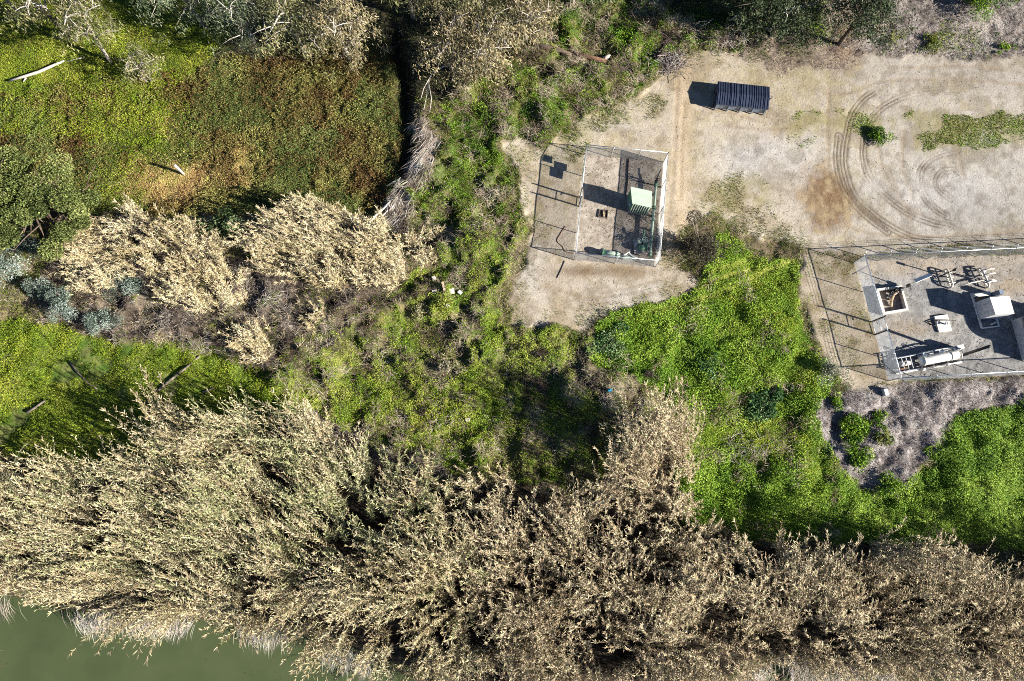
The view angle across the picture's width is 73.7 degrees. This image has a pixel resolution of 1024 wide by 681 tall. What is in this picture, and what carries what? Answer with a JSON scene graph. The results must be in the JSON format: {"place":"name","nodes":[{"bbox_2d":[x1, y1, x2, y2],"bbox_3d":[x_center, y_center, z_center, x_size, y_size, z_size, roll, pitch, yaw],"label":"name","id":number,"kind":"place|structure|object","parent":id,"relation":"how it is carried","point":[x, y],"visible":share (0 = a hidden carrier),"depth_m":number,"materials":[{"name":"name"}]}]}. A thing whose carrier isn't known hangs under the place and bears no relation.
{"place":"outdoors","nodes":[
{"label":"outdoors","id":0,"kind":"place"},
{"bbox_2d":[0,0,247,151],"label":"grass","id":1,"kind":"structure","parent":0,"point":[164,26],"depth_m":75.63,"materials":[{"name":"green plant"}]},
{"bbox_2d":[0,316,295,471],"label":"grass","id":2,"kind":"structure","parent":0,"point":[10,367],"depth_m":67.93,"materials":[{"name":"green plant"}]},
{"bbox_2d":[0,596,1022,680],"bbox_3d":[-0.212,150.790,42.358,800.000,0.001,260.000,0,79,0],"label":"river","id":3,"kind":"structure","parent":0,"point":[196,657],"depth_m":64.62,"materials":[{"name":"liquid"}]},
{"bbox_2d":[0,0,1023,680],"bbox_3d":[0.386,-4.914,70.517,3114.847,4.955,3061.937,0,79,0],"label":"ground","id":4,"kind":"structure","parent":0,"point":[858,174],"depth_m":70.90,"materials":[{"name":"plant"}]},
{"bbox_2d":[0,144,23,228],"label":"round tree","id":5,"kind":"object","parent":4,"relation":"on","point":[5,149],"visible":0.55,"depth_m":67.74,"materials":[{"name":"green plant"}]},
{"bbox_2d":[0,245,30,289],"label":"gum sapling","id":6,"kind":"object","parent":4,"relation":"on","point":[12,264],"visible":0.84,"depth_m":68.60,"materials":[{"name":"green plant"}]},
{"bbox_2d":[12,234,44,257],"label":"gum sapling","id":7,"kind":"object","parent":4,"relation":"on","point":[31,245],"visible":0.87,"depth_m":69.06,"materials":[{"name":"green plant"}]},
{"bbox_2d":[2,0,72,36],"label":"gum tree","id":8,"kind":"object","parent":4,"relation":"on","point":[29,5],"visible":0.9,"depth_m":70.82,"materials":[{"name":"green plant"}]},
{"bbox_2d":[20,277,58,305],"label":"gum sapling","id":9,"kind":"object","parent":4,"relation":"on","point":[39,290],"visible":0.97,"depth_m":68.85,"materials":[{"name":"green plant"}]},
{"bbox_2d":[9,57,84,81],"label":"fallen log","id":10,"kind":"object","parent":4,"relation":"on","point":[36,72],"visible":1,"depth_m":75.05,"materials":[{"name":"grey wood"}]},
{"bbox_2d":[0,149,101,261],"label":"round tree","id":11,"kind":"object","parent":4,"relation":"on","point":[21,190],"visible":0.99,"depth_m":66.62,"materials":[{"name":"green plant"}]},
{"bbox_2d":[43,285,77,322],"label":"gum sapling","id":12,"kind":"object","parent":4,"relation":"on","point":[60,306],"visible":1,"depth_m":67.81,"materials":[{"name":"green plant"}]},
{"bbox_2d":[44,0,128,63],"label":"gum tree","id":13,"kind":"object","parent":4,"relation":"on","point":[80,14],"visible":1,"depth_m":69.94,"materials":[{"name":"beige plant"}]},
{"bbox_2d":[82,306,124,335],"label":"gum sapling","id":14,"kind":"object","parent":4,"relation":"on","point":[92,322],"visible":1,"depth_m":67.77,"materials":[{"name":"green plant"}]},
{"bbox_2d":[99,268,147,304],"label":"gum sapling","id":15,"kind":"object","parent":4,"relation":"on","point":[127,285],"visible":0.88,"depth_m":68.98,"materials":[{"name":"green plant"}]},
{"bbox_2d":[107,40,165,85],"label":"gum tree","id":16,"kind":"object","parent":4,"relation":"on","point":[140,69],"visible":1,"depth_m":72.17,"materials":[{"name":"beige plant"}]},
{"bbox_2d":[49,194,250,315],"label":"reed thicket","id":17,"kind":"object","parent":4,"relation":"on","point":[211,273],"visible":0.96,"depth_m":68.60,"materials":[{"name":"beige plant"}]},
{"bbox_2d":[111,0,231,51],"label":"gum tree","id":18,"kind":"object","parent":4,"relation":"on","point":[190,8],"visible":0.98,"depth_m":70.28,"materials":[{"name":"green plant"}]},
{"bbox_2d":[156,356,199,391],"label":"old log","id":19,"kind":"object","parent":4,"relation":"on","point":[172,378],"visible":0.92,"depth_m":68.01,"materials":[{"name":"grey wood"}]},
{"bbox_2d":[0,37,410,223],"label":"ground cover","id":20,"kind":"object","parent":4,"relation":"on","point":[316,183],"visible":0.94,"depth_m":74.20,"materials":[{"name":"green plant"}]},
{"bbox_2d":[193,206,245,241],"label":"shrub","id":21,"kind":"object","parent":4,"relation":"on","point":[223,226],"visible":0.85,"depth_m":70.03,"materials":[{"name":"green plant"}]},
{"bbox_2d":[180,0,278,55],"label":"gum tree","id":22,"kind":"object","parent":4,"relation":"on","point":[234,10],"visible":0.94,"depth_m":70.67,"materials":[{"name":"green plant"}]},
{"bbox_2d":[33,204,450,477],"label":"dead brush","id":23,"kind":"object","parent":4,"relation":"on","point":[307,288],"visible":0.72,"depth_m":68.87,"materials":[{"name":"plant"}]},
{"bbox_2d":[217,315,277,364],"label":"reed thicket","id":24,"kind":"object","parent":4,"relation":"on","point":[253,335],"visible":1,"depth_m":67.34,"materials":[{"name":"beige plant"}]},
{"bbox_2d":[0,364,520,680],"bbox_3d":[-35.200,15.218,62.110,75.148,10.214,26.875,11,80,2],"label":"reed bed","id":25,"kind":"object","parent":4,"relation":"on","point":[438,663],"visible":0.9,"depth_m":61.57,"materials":[{"name":"beige plant"}]},
{"bbox_2d":[248,0,346,84],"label":"gum tree","id":26,"kind":"object","parent":4,"relation":"on","point":[289,23],"visible":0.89,"depth_m":69.55,"materials":[{"name":"green plant"}]},
{"bbox_2d":[295,294,326,334],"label":"reed thicket","id":27,"kind":"object","parent":4,"relation":"on","point":[306,320],"visible":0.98,"depth_m":68.18,"materials":[{"name":"beige plant"}]},
{"bbox_2d":[221,190,408,293],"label":"reed thicket","id":28,"kind":"object","parent":4,"relation":"on","point":[276,223],"visible":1,"depth_m":68.90,"materials":[{"name":"beige plant"}]},
{"bbox_2d":[294,0,391,74],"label":"gum tree","id":29,"kind":"object","parent":4,"relation":"on","point":[336,23],"visible":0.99,"depth_m":69.06,"materials":[{"name":"beige plant"}]},
{"bbox_2d":[381,117,440,235],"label":"dry grass","id":30,"kind":"structure","parent":4,"relation":"on","point":[419,131],"depth_m":71.90,"materials":[{"name":"plant"}]},
{"bbox_2d":[381,0,443,22],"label":"gum tree","id":31,"kind":"object","parent":4,"relation":"on","point":[411,10],"visible":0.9,"depth_m":72.31,"materials":[{"name":"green plant"}]},
{"bbox_2d":[411,303,427,322],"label":"shrub","id":32,"kind":"object","parent":4,"relation":"on","point":[417,313],"visible":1,"depth_m":68.80,"materials":[{"name":"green plant"}]},
{"bbox_2d":[396,217,445,269],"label":"reed thicket","id":33,"kind":"object","parent":4,"relation":"on","point":[420,252],"visible":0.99,"depth_m":69.86,"materials":[{"name":"beige plant"}]},
{"bbox_2d":[420,66,453,109],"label":"dead branch","id":34,"kind":"object","parent":4,"relation":"on","point":[429,86],"visible":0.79,"depth_m":74.42,"materials":[{"name":"grey wood"}]},
{"bbox_2d":[432,321,454,351],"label":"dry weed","id":35,"kind":"object","parent":4,"relation":"on","point":[453,328],"visible":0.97,"depth_m":68.62,"materials":[{"name":"green plant"}]},
{"bbox_2d":[437,358,454,374],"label":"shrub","id":36,"kind":"object","parent":4,"relation":"on","point":[445,368],"visible":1,"depth_m":67.03,"materials":[{"name":"brown plant"}]},
{"bbox_2d":[411,0,488,89],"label":"gum tree","id":37,"kind":"object","parent":4,"relation":"on","point":[449,48],"visible":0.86,"depth_m":70.32,"materials":[{"name":"beige plant"}]},
{"bbox_2d":[267,222,674,487],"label":"grass","id":38,"kind":"structure","parent":4,"relation":"on","point":[488,404],"depth_m":67.90,"materials":[{"name":"green plant"}]},
{"bbox_2d":[419,0,527,42],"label":"gum tree","id":39,"kind":"object","parent":4,"relation":"on","point":[480,6],"visible":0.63,"depth_m":71.66,"materials":[{"name":"beige plant"}]},
{"bbox_2d":[449,0,530,91],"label":"gum tree","id":40,"kind":"object","parent":4,"relation":"on","point":[494,50],"visible":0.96,"depth_m":69.60,"materials":[{"name":"beige plant"}]},
{"bbox_2d":[0,596,1022,680],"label":"reed thatch","id":41,"kind":"object","parent":4,"relation":"on","point":[87,623],"visible":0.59,"depth_m":63.16,"materials":[{"name":"plant"}]},
{"bbox_2d":[0,15,1023,680],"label":"dead brush","id":42,"kind":"object","parent":4,"relation":"on","point":[528,247],"visible":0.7,"depth_m":71.05,"materials":[{"name":"plant"}]},
{"bbox_2d":[0,14,1023,680],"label":"undergrowth","id":43,"kind":"object","parent":4,"relation":"on","point":[16,284],"visible":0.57,"depth_m":70.12,"materials":[{"name":"green plant"}]},
{"bbox_2d":[512,365,532,388],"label":"dry weed","id":44,"kind":"object","parent":4,"relation":"on","point":[526,376],"visible":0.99,"depth_m":68.33,"materials":[{"name":"green plant"}]},
{"bbox_2d":[489,0,563,49],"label":"gum tree","id":45,"kind":"object","parent":4,"relation":"on","point":[535,16],"visible":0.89,"depth_m":70.66,"materials":[{"name":"beige plant"}]},
{"bbox_2d":[531,345,549,362],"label":"dry weed","id":46,"kind":"object","parent":4,"relation":"on","point":[541,355],"visible":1,"depth_m":68.17,"materials":[{"name":"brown plant"}]},
{"bbox_2d":[533,377,551,392],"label":"dry weed","id":47,"kind":"object","parent":4,"relation":"on","point":[540,384],"visible":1,"depth_m":68.22,"materials":[{"name":"brown plant"}]},
{"bbox_2d":[531,41,570,55],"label":"fallen log","id":48,"kind":"object","parent":4,"relation":"on","point":[562,51],"visible":0.83,"depth_m":74.43,"materials":[{"name":"brown wood"}]},
{"bbox_2d":[212,0,890,103],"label":"undergrowth","id":49,"kind":"object","parent":4,"relation":"on","point":[710,12],"visible":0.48,"depth_m":76.06,"materials":[{"name":"green plant"}]},
{"bbox_2d":[404,0,744,277],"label":"undergrowth","id":50,"kind":"object","parent":4,"relation":"on","point":[465,197],"visible":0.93,"depth_m":73.31,"materials":[{"name":"green plant"}]},
{"bbox_2d":[572,52,606,63],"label":"fallen log","id":51,"kind":"object","parent":4,"relation":"on","point":[597,59],"visible":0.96,"depth_m":74.59,"materials":[{"name":"red wood"}]},
{"bbox_2d":[566,0,614,18],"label":"gum tree","id":52,"kind":"object","parent":4,"relation":"on","point":[574,1],"visible":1,"depth_m":71.73,"materials":[{"name":"green plant"}]},
{"bbox_2d":[582,368,613,395],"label":"dry weed","id":53,"kind":"object","parent":4,"relation":"on","point":[596,384],"visible":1,"depth_m":67.47,"materials":[{"name":"brown plant"}]},
{"bbox_2d":[598,209,607,218],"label":"valve pit","id":54,"kind":"object","parent":4,"relation":"on","point":[603,213],"visible":1,"depth_m":71.60,"materials":[{"name":"beige concrete"}]},
{"bbox_2d":[265,0,943,548],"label":"dead brush","id":55,"kind":"object","parent":4,"relation":"on","point":[537,52],"visible":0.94,"depth_m":68.78,"materials":[{"name":"plant"}]},
{"bbox_2d":[584,320,629,358],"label":"weed clump","id":56,"kind":"object","parent":4,"relation":"on","point":[607,341],"visible":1,"depth_m":68.59,"materials":[{"name":"green plant"}]},
{"bbox_2d":[574,253,659,266],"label":"chain link fence","id":57,"kind":"object","parent":4,"relation":"on","point":[617,257],"visible":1,"depth_m":69.22,"materials":[{"name":"metal"}]},
{"bbox_2d":[602,248,641,259],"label":"green vessel","id":58,"kind":"object","parent":4,"relation":"on","point":[608,253],"visible":0.87,"depth_m":70.03,"materials":[{"name":"metal"}]},
{"bbox_2d":[613,21,637,56],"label":"shrub","id":59,"kind":"object","parent":4,"relation":"on","point":[622,39],"visible":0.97,"depth_m":74.61,"materials":[{"name":"green plant"}]},
{"bbox_2d":[587,144,667,161],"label":"chain link fence","id":60,"kind":"object","parent":4,"relation":"on","point":[608,153],"visible":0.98,"depth_m":71.37,"materials":[{"name":"metal"}]},
{"bbox_2d":[627,187,651,215],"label":"transformer","id":61,"kind":"object","parent":4,"relation":"on","point":[639,201],"visible":1,"depth_m":69.57,"materials":[{"name":"metal"}]},
{"bbox_2d":[634,229,651,253],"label":"pump manifold","id":62,"kind":"object","parent":4,"relation":"on","point":[642,246],"visible":1,"depth_m":70.72,"materials":[{"name":"metal"}]},
{"bbox_2d":[648,169,660,256],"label":"pipeline","id":63,"kind":"object","parent":4,"relation":"on","point":[651,237],"visible":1,"depth_m":70.84,"materials":[{"name":"green metal"}]},
{"bbox_2d":[656,152,668,263],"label":"chain link fence","id":64,"kind":"object","parent":4,"relation":"on","point":[662,207],"visible":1,"depth_m":70.37,"materials":[{"name":"metal"}]},
{"bbox_2d":[644,26,687,69],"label":"brush pile","id":65,"kind":"object","parent":4,"relation":"on","point":[665,38],"visible":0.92,"depth_m":74.63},
{"bbox_2d":[644,43,695,79],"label":"brush pile","id":66,"kind":"object","parent":4,"relation":"on","point":[665,68],"visible":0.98,"depth_m":74.29,"materials":[{"name":"wood"}]},
{"bbox_2d":[662,16,690,45],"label":"shrub","id":67,"kind":"object","parent":4,"relation":"on","point":[673,30],"visible":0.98,"depth_m":74.77,"materials":[{"name":"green plant"}]},
{"bbox_2d":[678,210,725,265],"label":"bush","id":68,"kind":"object","parent":4,"relation":"on","point":[703,250],"visible":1,"depth_m":68.42,"materials":[{"name":"brown plant"}]},
{"bbox_2d":[693,352,717,381],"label":"weed clump","id":69,"kind":"object","parent":4,"relation":"on","point":[708,361],"visible":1,"depth_m":68.21,"materials":[{"name":"green plant"}]},
{"bbox_2d":[693,22,756,55],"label":"brush pile","id":70,"kind":"object","parent":4,"relation":"on","point":[731,40],"visible":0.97,"depth_m":74.81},
{"bbox_2d":[439,376,1023,680],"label":"reed bed","id":71,"kind":"object","parent":4,"relation":"on","point":[652,427],"visible":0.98,"depth_m":61.26,"materials":[{"name":"beige plant"}]},
{"bbox_2d":[713,81,772,114],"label":"shipping container","id":72,"kind":"object","parent":4,"relation":"on","point":[743,97],"visible":1,"depth_m":72.68,"materials":[{"name":"blue metal"}]},
{"bbox_2d":[703,0,797,51],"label":"dark tree","id":73,"kind":"object","parent":4,"relation":"on","point":[753,9],"visible":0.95,"depth_m":69.93,"materials":[{"name":"green plant"}]},
{"bbox_2d":[719,425,786,478],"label":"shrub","id":74,"kind":"object","parent":4,"relation":"on","point":[745,447],"visible":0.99,"depth_m":67.34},
{"bbox_2d":[743,384,783,422],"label":"weed clump","id":75,"kind":"object","parent":4,"relation":"on","point":[769,410],"visible":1,"depth_m":67.58,"materials":[{"name":"green plant"}]},
{"bbox_2d":[516,52,1023,385],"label":"pebbles","id":76,"kind":"object","parent":4,"relation":"on","point":[827,239],"visible":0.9,"depth_m":70.97,"materials":[{"name":"gravel"}]},
{"bbox_2d":[589,229,955,548],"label":"weeds","id":77,"kind":"object","parent":4,"relation":"on","point":[817,468],"visible":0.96,"depth_m":68.00,"materials":[{"name":"green plant"}]},
{"bbox_2d":[743,0,834,55],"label":"dark tree","id":78,"kind":"object","parent":4,"relation":"on","point":[792,21],"visible":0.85,"depth_m":70.82,"materials":[{"name":"green plant"}]},
{"bbox_2d":[769,660,810,680],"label":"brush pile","id":79,"kind":"object","parent":4,"relation":"on","point":[783,675],"visible":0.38,"depth_m":64.45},
{"bbox_2d":[817,356,854,389],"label":"bush","id":80,"kind":"object","parent":4,"relation":"on","point":[830,367],"visible":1,"depth_m":67.50,"materials":[{"name":"beige plant"}]},
{"bbox_2d":[830,391,843,411],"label":"weed clump","id":81,"kind":"object","parent":4,"relation":"on","point":[835,400],"visible":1,"depth_m":67.82,"materials":[{"name":"green plant"}]},
{"bbox_2d":[838,412,871,445],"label":"weed clump","id":82,"kind":"object","parent":4,"relation":"on","point":[856,424],"visible":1,"depth_m":67.16,"materials":[{"name":"green plant"}]},
{"bbox_2d":[843,440,875,473],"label":"weed clump","id":83,"kind":"object","parent":4,"relation":"on","point":[861,459],"visible":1,"depth_m":66.64,"materials":[{"name":"green plant"}]},
{"bbox_2d":[853,254,883,319],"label":"chain link fence","id":84,"kind":"object","parent":4,"relation":"on","point":[874,288],"visible":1,"depth_m":68.66,"materials":[{"name":"metal"}]},
{"bbox_2d":[820,0,920,54],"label":"dark tree","id":85,"kind":"object","parent":4,"relation":"on","point":[880,6],"visible":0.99,"depth_m":69.81,"materials":[{"name":"green plant"}]},
{"bbox_2d":[868,409,888,429],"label":"weed clump","id":86,"kind":"object","parent":4,"relation":"on","point":[877,417],"visible":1,"depth_m":67.62,"materials":[{"name":"green plant"}]},
{"bbox_2d":[867,125,893,146],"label":"shrub","id":87,"kind":"object","parent":4,"relation":"on","point":[880,137],"visible":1,"depth_m":72.86,"materials":[{"name":"green plant"}]},
{"bbox_2d":[871,315,890,334],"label":"gate","id":88,"kind":"structure","parent":4,"relation":"on","point":[877,321],"depth_m":68.29,"materials":[{"name":"metal"}]},
{"bbox_2d":[872,426,895,446],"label":"weed clump","id":89,"kind":"object","parent":4,"relation":"on","point":[886,438],"visible":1,"depth_m":66.83,"materials":[{"name":"green plant"}]},
{"bbox_2d":[874,470,904,509],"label":"weed clump","id":90,"kind":"object","parent":4,"relation":"on","point":[891,482],"visible":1,"depth_m":66.34,"materials":[{"name":"green plant"}]},
{"bbox_2d":[878,329,901,380],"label":"chain link fence","id":91,"kind":"object","parent":4,"relation":"on","point":[892,347],"visible":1,"depth_m":67.39,"materials":[{"name":"metal"}]},
{"bbox_2d":[874,285,908,314],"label":"pump vault","id":92,"kind":"object","parent":4,"relation":"on","point":[890,303],"visible":0.98,"depth_m":69.82,"materials":[{"name":"beige paint"}]},
{"bbox_2d":[904,273,931,287],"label":"mast","id":93,"kind":"object","parent":4,"relation":"on","point":[918,279],"visible":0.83,"depth_m":67.94,"materials":[{"name":"metal"}]},
{"bbox_2d":[814,0,1023,493],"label":"twig litter","id":94,"kind":"object","parent":4,"relation":"on","point":[945,405],"visible":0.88,"depth_m":68.17,"materials":[{"name":"plant"}]},
{"bbox_2d":[922,32,945,54],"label":"shrub","id":95,"kind":"object","parent":4,"relation":"on","point":[934,41],"visible":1,"depth_m":74.70,"materials":[{"name":"green plant"}]},
{"bbox_2d":[891,344,990,373],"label":"vessel skid","id":96,"kind":"object","parent":4,"relation":"on","point":[929,357],"visible":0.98,"depth_m":67.92,"materials":[{"name":"white paint"}]},
{"bbox_2d":[859,244,1023,260],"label":"chain link fence","id":97,"kind":"object","parent":4,"relation":"on","point":[912,254],"visible":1,"depth_m":68.93,"materials":[{"name":"metal"}]},
{"bbox_2d":[927,314,955,332],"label":"equipment box","id":98,"kind":"object","parent":4,"relation":"on","point":[942,322],"visible":1,"depth_m":69.46,"materials":[{"name":"white metal"}]},
{"bbox_2d":[941,268,956,288],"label":"pipe manifold","id":99,"kind":"object","parent":4,"relation":"on","point":[949,274],"visible":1,"depth_m":69.89,"materials":[{"name":"beige paint"}]},
{"bbox_2d":[880,393,1023,550],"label":"weeds","id":100,"kind":"object","parent":4,"relation":"on","point":[1009,416],"visible":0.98,"depth_m":66.50,"materials":[{"name":"green plant"}]},
{"bbox_2d":[888,371,1023,380],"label":"chain link fence","id":101,"kind":"object","parent":4,"relation":"on","point":[959,376],"visible":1,"depth_m":66.27,"materials":[{"name":"metal"}]},
{"bbox_2d":[953,267,996,288],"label":"pipe manifold","id":102,"kind":"object","parent":4,"relation":"on","point":[986,281],"visible":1,"depth_m":69.96,"materials":[{"name":"beige paint"}]},
{"bbox_2d":[970,289,1013,328],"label":"shed","id":103,"kind":"structure","parent":4,"relation":"on","point":[993,306],"depth_m":68.40,"materials":[{"name":"grey metal"}]},
{"bbox_2d":[964,0,1019,20],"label":"shrub","id":104,"kind":"object","parent":4,"relation":"on","point":[982,2],"visible":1,"depth_m":74.69,"materials":[{"name":"green plant"}]},
{"bbox_2d":[996,41,1017,53],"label":"shrub","id":105,"kind":"object","parent":4,"relation":"on","point":[1003,45],"visible":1,"depth_m":74.95,"materials":[{"name":"green plant"}]},
{"bbox_2d":[1011,316,1023,359],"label":"open box","id":106,"kind":"object","parent":4,"relation":"on","point":[1018,325],"visible":1,"depth_m":68.91,"materials":[{"name":"grey metal"}]},
{"bbox_2d":[484,29,1023,378],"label":"grass","id":107,"kind":"structure","parent":0,"point":[953,134],"depth_m":73.15,"materials":[{"name":"green plant"}]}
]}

